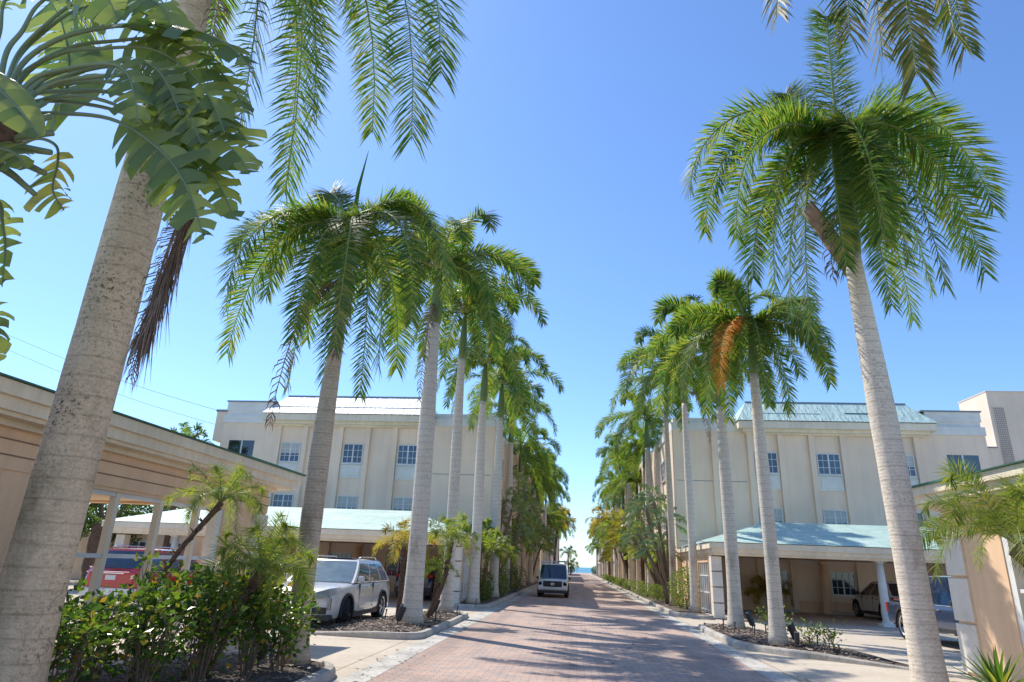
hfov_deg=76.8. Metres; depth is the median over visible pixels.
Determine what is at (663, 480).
window
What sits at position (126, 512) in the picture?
tree
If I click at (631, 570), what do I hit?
royal palm
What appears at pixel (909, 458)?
window
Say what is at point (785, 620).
shrub
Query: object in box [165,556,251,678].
shrub
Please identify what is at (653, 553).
pygmy date palm
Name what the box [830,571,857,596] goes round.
window
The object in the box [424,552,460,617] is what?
pygmy date palm
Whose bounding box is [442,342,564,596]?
royal palm
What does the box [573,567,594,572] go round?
sea
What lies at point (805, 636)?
shrub
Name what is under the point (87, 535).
tree
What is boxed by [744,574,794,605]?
pygmy date palm
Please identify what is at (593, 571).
bush
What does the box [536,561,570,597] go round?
cargo van
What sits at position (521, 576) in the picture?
bush
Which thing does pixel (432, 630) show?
kerb
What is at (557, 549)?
apartment building
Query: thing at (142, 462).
garage
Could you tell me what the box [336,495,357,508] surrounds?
window
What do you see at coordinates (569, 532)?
royal palm
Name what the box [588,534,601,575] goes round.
royal palm
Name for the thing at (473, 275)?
royal palm
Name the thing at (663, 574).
bird of paradise plant
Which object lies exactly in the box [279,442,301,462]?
window
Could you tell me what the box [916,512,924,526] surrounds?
window
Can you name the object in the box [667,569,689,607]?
bush
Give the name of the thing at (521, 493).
bird of paradise plant
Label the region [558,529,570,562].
royal palm
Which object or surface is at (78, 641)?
shrub
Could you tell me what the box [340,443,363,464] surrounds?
window
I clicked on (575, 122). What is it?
sky
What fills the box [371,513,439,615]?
pygmy date palm
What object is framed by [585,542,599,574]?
royal palm
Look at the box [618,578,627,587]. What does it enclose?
bush
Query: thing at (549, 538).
bird of paradise plant
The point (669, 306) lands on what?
royal palm
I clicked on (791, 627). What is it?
garden spotlight
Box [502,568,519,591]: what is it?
bush
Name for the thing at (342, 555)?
window
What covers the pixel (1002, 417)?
stair tower
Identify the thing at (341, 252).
royal palm
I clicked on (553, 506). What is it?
royal palm
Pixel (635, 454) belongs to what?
royal palm
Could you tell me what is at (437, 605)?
garden spotlight
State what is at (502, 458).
window
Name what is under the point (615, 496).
royal palm
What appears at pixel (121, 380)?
power cable
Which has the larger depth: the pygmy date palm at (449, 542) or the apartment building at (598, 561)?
the apartment building at (598, 561)
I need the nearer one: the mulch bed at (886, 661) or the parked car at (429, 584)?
the mulch bed at (886, 661)
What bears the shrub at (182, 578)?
on the mulch bed at (221, 675)
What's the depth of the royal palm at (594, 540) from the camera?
100.99 m
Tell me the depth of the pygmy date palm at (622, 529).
44.86 m
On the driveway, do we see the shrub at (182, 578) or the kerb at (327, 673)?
the kerb at (327, 673)
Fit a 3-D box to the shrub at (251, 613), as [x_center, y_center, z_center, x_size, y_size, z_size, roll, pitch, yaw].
[-3.316,3.571,8.248,1.051,1.366,1.046,0,-19,6]
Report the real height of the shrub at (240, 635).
1.395 m
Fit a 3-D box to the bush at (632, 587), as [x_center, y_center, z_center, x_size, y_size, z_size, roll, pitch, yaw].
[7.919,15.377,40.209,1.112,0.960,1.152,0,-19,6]
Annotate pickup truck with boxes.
[885,576,958,639]
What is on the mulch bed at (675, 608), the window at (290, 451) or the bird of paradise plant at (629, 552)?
the bird of paradise plant at (629, 552)
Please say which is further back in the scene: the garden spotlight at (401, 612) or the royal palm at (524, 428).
the royal palm at (524, 428)
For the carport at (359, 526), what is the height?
3.720 m
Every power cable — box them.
[8,335,214,409]
[9,350,212,423]
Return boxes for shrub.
[47,596,132,681]
[51,589,86,663]
[56,578,162,681]
[56,585,143,681]
[92,578,214,681]
[94,550,213,681]
[121,579,192,675]
[160,564,258,681]
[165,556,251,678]
[174,597,238,669]
[223,572,292,669]
[224,569,291,676]
[250,582,326,670]
[754,605,783,628]
[760,605,798,631]
[787,617,826,644]
[803,619,846,650]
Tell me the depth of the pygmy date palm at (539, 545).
50.41 m
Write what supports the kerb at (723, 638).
on the driveway
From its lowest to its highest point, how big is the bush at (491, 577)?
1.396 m
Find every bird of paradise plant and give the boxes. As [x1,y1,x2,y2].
[499,487,536,574]
[510,466,544,587]
[521,477,541,551]
[526,504,541,556]
[533,522,558,575]
[538,510,547,552]
[599,506,621,560]
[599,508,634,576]
[619,496,662,597]
[620,483,687,603]
[621,483,644,559]
[622,506,635,560]
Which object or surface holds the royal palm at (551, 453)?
on the mulch bed at (491, 599)
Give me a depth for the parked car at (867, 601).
27.22 m
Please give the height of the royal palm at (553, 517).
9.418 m
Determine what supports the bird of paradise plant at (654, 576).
on the mulch bed at (675, 608)
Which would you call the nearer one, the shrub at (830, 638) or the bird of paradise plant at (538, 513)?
the shrub at (830, 638)
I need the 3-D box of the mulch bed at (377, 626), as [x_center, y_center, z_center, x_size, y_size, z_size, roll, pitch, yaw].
[-3.255,7.548,17.584,3.096,0.180,7.522,0,-19,6]
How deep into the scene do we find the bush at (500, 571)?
33.96 m
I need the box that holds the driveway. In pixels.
[50,579,986,681]
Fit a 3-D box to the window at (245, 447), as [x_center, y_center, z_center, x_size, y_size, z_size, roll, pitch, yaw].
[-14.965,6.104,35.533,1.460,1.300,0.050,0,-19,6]
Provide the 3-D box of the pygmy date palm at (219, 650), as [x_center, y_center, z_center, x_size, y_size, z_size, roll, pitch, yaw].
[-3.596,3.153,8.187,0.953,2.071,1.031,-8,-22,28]
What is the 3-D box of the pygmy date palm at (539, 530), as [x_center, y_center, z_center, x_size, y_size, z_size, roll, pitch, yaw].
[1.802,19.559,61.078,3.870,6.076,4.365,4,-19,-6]
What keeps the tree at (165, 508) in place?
on the ground
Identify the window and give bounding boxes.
[128,541,146,547]
[228,440,254,455]
[265,550,285,572]
[272,493,293,506]
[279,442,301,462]
[330,552,351,557]
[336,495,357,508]
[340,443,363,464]
[386,554,406,577]
[392,497,412,510]
[395,444,416,465]
[502,458,503,479]
[661,461,665,483]
[663,510,666,531]
[754,452,780,474]
[759,508,783,522]
[764,569,791,594]
[816,453,843,475]
[822,510,848,524]
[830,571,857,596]
[905,455,918,477]
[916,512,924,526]
[947,455,980,475]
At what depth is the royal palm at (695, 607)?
27.39 m
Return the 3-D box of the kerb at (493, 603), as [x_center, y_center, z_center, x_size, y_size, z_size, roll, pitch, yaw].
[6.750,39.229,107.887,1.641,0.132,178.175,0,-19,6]
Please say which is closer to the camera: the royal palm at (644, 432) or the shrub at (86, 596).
the shrub at (86, 596)
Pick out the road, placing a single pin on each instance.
(538, 635)
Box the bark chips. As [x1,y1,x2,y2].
[48,575,896,681]
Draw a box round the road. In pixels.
[367,573,772,681]
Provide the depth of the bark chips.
14.43 m
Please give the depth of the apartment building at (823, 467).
32.27 m
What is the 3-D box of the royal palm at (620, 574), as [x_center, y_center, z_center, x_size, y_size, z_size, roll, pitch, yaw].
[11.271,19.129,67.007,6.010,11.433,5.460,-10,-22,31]
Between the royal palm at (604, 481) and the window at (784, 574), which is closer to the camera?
the window at (784, 574)
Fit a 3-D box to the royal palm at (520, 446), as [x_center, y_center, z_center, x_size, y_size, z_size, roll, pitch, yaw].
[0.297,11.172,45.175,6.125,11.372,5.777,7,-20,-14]
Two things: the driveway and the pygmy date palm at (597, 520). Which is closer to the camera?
the driveway
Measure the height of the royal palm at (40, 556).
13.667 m
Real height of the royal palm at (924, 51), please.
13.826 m
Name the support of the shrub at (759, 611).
on the mulch bed at (886, 661)
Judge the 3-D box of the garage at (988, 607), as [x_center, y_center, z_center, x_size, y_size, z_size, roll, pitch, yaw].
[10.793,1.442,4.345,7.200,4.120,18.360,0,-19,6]
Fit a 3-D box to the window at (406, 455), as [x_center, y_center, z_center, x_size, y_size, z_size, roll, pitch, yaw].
[-5.585,6.105,34.558,1.240,1.120,0.100,0,-19,6]
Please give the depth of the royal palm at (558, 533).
113.08 m
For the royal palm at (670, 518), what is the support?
on the mulch bed at (675, 608)
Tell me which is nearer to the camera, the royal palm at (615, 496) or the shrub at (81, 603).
the shrub at (81, 603)
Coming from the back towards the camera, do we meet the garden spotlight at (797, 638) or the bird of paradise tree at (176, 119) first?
the garden spotlight at (797, 638)
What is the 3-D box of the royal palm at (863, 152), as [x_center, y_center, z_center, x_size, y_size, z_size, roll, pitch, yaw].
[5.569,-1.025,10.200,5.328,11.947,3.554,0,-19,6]
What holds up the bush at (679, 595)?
on the mulch bed at (675, 608)
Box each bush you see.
[479,568,494,597]
[479,578,493,601]
[498,568,508,588]
[498,573,509,596]
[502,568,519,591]
[512,565,527,587]
[591,566,595,573]
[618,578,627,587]
[623,579,634,589]
[630,580,646,594]
[639,583,655,597]
[647,584,664,600]
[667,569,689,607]
[672,565,700,609]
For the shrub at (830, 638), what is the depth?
13.71 m
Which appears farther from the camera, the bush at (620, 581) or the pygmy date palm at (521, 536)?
the bush at (620, 581)
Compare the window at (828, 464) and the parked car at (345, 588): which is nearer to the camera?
the parked car at (345, 588)
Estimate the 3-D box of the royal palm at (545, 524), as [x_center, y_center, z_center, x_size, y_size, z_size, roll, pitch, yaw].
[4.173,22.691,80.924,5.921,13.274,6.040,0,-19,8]
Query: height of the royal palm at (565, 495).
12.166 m
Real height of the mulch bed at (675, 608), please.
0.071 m
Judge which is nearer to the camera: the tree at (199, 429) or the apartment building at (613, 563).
the tree at (199, 429)
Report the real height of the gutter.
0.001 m
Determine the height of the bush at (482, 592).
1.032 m
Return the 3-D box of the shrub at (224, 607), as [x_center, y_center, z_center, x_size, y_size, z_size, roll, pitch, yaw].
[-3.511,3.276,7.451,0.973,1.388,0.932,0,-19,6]
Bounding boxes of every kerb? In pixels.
[49,651,335,681]
[277,611,467,639]
[453,583,537,608]
[591,573,713,619]
[698,624,908,669]
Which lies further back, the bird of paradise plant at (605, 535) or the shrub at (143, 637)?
the bird of paradise plant at (605, 535)
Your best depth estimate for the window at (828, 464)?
32.39 m
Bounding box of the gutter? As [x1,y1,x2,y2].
[335,573,796,681]
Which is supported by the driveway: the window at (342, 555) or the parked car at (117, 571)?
the parked car at (117, 571)
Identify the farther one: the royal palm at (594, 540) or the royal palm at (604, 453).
the royal palm at (594, 540)
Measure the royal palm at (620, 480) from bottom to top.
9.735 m
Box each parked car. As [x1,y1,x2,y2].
[79,545,197,605]
[274,555,389,623]
[394,562,442,599]
[851,581,899,617]
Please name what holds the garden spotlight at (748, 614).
on the mulch bed at (886, 661)
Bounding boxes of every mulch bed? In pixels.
[48,653,323,681]
[310,612,461,631]
[459,581,537,604]
[592,573,706,614]
[705,625,908,666]
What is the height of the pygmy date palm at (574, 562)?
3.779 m
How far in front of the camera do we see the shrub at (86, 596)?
6.38 m
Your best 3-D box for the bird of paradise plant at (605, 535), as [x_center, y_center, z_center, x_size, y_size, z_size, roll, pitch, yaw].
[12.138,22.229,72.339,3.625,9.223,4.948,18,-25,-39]
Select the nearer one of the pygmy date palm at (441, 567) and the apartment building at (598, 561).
the pygmy date palm at (441, 567)
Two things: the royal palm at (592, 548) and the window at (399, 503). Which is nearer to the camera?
the window at (399, 503)
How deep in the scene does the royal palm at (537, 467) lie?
49.19 m
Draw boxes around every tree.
[0,0,266,398]
[80,516,98,540]
[81,506,102,537]
[86,503,153,547]
[93,503,151,545]
[148,505,185,512]
[162,421,212,548]
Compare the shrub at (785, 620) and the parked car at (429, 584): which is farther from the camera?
the parked car at (429, 584)
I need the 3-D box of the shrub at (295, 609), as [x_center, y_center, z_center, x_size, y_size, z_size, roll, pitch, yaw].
[-3.143,3.872,8.795,1.149,1.170,1.019,16,-23,-34]
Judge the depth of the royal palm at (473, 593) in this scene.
27.38 m
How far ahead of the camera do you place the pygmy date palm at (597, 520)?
83.90 m
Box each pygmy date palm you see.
[128,458,270,681]
[177,512,323,681]
[205,509,287,676]
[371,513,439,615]
[424,509,481,618]
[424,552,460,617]
[464,516,503,586]
[464,526,518,594]
[511,519,529,550]
[520,530,547,559]
[537,517,547,542]
[548,505,576,562]
[559,545,577,574]
[564,557,579,574]
[584,503,615,579]
[603,528,627,578]
[616,521,644,591]
[642,538,666,599]
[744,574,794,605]
[915,454,1023,586]
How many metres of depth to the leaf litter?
12.54 m
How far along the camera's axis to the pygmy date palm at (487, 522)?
30.39 m
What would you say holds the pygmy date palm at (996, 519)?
on the mulch bed
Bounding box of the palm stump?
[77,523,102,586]
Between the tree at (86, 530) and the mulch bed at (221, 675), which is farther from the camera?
the tree at (86, 530)
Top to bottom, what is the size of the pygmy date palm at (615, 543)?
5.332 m
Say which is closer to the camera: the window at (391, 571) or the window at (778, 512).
the window at (778, 512)
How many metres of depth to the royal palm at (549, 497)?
63.82 m
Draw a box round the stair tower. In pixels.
[958,391,1023,466]
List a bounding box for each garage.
[0,372,305,666]
[912,460,1023,681]
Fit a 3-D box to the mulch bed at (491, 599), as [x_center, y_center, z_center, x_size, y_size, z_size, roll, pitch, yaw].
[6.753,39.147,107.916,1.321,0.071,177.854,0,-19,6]
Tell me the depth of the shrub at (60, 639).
5.90 m
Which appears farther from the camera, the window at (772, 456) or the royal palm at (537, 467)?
the royal palm at (537, 467)
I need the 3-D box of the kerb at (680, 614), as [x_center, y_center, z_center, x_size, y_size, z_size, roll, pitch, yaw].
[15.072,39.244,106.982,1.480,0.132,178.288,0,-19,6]
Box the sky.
[0,0,1023,567]
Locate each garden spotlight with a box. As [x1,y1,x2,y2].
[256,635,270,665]
[395,603,406,623]
[433,599,440,613]
[745,611,754,628]
[786,622,796,639]
[794,632,799,647]
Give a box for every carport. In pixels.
[101,506,485,605]
[677,522,1023,627]
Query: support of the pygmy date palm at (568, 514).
on the mulch bed at (491, 599)
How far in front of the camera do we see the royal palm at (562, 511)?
92.97 m
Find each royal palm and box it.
[0,0,468,681]
[212,150,459,665]
[348,187,544,624]
[390,245,550,612]
[416,312,551,603]
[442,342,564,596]
[471,382,557,591]
[503,423,561,587]
[507,436,562,585]
[527,465,562,583]
[529,447,569,581]
[535,471,561,580]
[536,478,567,562]
[537,475,561,575]
[540,473,570,567]
[544,502,568,562]
[544,506,567,562]
[553,514,566,558]
[553,525,570,562]
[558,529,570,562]
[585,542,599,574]
[586,525,604,576]
[588,530,606,573]
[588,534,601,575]
[591,523,612,575]
[592,469,624,582]
[593,470,617,576]
[594,392,693,596]
[594,518,616,575]
[595,438,650,588]
[599,438,641,584]
[599,479,624,578]
[602,459,642,590]
[603,417,663,592]
[609,339,714,605]
[616,313,761,612]
[635,288,808,628]
[664,265,838,645]
[679,3,1012,681]
[762,0,986,107]
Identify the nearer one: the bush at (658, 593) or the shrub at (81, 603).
the shrub at (81, 603)
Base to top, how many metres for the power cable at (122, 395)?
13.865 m
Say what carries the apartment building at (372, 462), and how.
on the ground
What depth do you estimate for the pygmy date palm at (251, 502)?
8.38 m
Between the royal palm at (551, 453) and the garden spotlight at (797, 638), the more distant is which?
the royal palm at (551, 453)
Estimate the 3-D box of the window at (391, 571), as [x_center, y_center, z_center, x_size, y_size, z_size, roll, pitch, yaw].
[-5.795,11.408,32.723,1.240,1.110,0.100,0,-19,6]
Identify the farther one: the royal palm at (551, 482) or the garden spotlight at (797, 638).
the royal palm at (551, 482)
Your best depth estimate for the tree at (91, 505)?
34.65 m
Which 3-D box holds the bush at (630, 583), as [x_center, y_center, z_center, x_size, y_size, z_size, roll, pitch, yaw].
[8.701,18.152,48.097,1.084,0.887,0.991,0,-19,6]
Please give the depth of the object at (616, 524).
54.67 m
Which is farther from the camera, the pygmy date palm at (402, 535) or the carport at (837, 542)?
the carport at (837, 542)
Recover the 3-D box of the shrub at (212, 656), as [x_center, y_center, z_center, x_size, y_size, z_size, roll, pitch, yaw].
[-4.022,3.772,8.516,1.067,1.110,0.887,0,-19,6]
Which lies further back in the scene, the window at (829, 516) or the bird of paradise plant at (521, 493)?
the bird of paradise plant at (521, 493)
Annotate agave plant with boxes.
[947,646,1023,681]
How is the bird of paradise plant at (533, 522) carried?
on the mulch bed at (491, 599)
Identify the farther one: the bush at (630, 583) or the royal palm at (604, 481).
the royal palm at (604, 481)
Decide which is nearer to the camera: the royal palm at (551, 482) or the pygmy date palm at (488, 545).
the pygmy date palm at (488, 545)
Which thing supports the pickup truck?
on the driveway
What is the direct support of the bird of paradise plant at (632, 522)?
on the mulch bed at (675, 608)
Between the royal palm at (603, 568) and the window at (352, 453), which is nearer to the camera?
the window at (352, 453)
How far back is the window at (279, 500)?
34.42 m
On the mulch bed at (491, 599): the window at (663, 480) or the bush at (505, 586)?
the bush at (505, 586)
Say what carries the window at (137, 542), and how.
in the apartment building at (372, 462)
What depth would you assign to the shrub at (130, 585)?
7.69 m
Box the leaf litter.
[332,592,879,681]
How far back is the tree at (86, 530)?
27.61 m
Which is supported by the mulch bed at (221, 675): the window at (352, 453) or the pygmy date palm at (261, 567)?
the pygmy date palm at (261, 567)
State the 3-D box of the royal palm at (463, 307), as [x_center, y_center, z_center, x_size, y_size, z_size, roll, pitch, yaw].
[-1.706,2.608,21.716,5.853,12.106,5.737,0,-19,6]
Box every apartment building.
[70,395,531,588]
[552,528,559,562]
[596,541,601,574]
[607,505,622,576]
[621,401,990,614]
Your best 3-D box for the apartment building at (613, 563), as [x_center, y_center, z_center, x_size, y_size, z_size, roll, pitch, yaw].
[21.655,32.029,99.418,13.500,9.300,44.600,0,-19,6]
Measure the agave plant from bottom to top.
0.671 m
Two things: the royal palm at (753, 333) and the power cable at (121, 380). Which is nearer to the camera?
the royal palm at (753, 333)
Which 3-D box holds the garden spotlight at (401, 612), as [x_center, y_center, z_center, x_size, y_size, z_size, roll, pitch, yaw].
[-2.635,6.510,15.335,0.249,0.532,0.166,0,-19,6]
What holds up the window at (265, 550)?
in the apartment building at (372, 462)
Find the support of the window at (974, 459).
in the apartment building at (823, 467)
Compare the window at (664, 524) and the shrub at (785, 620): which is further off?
the window at (664, 524)
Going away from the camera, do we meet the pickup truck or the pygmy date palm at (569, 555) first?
the pickup truck
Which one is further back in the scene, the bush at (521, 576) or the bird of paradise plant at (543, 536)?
the bird of paradise plant at (543, 536)
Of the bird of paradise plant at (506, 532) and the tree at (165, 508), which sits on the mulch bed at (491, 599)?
the bird of paradise plant at (506, 532)
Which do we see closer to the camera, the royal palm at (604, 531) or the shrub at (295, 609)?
the shrub at (295, 609)
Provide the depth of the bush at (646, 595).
36.36 m

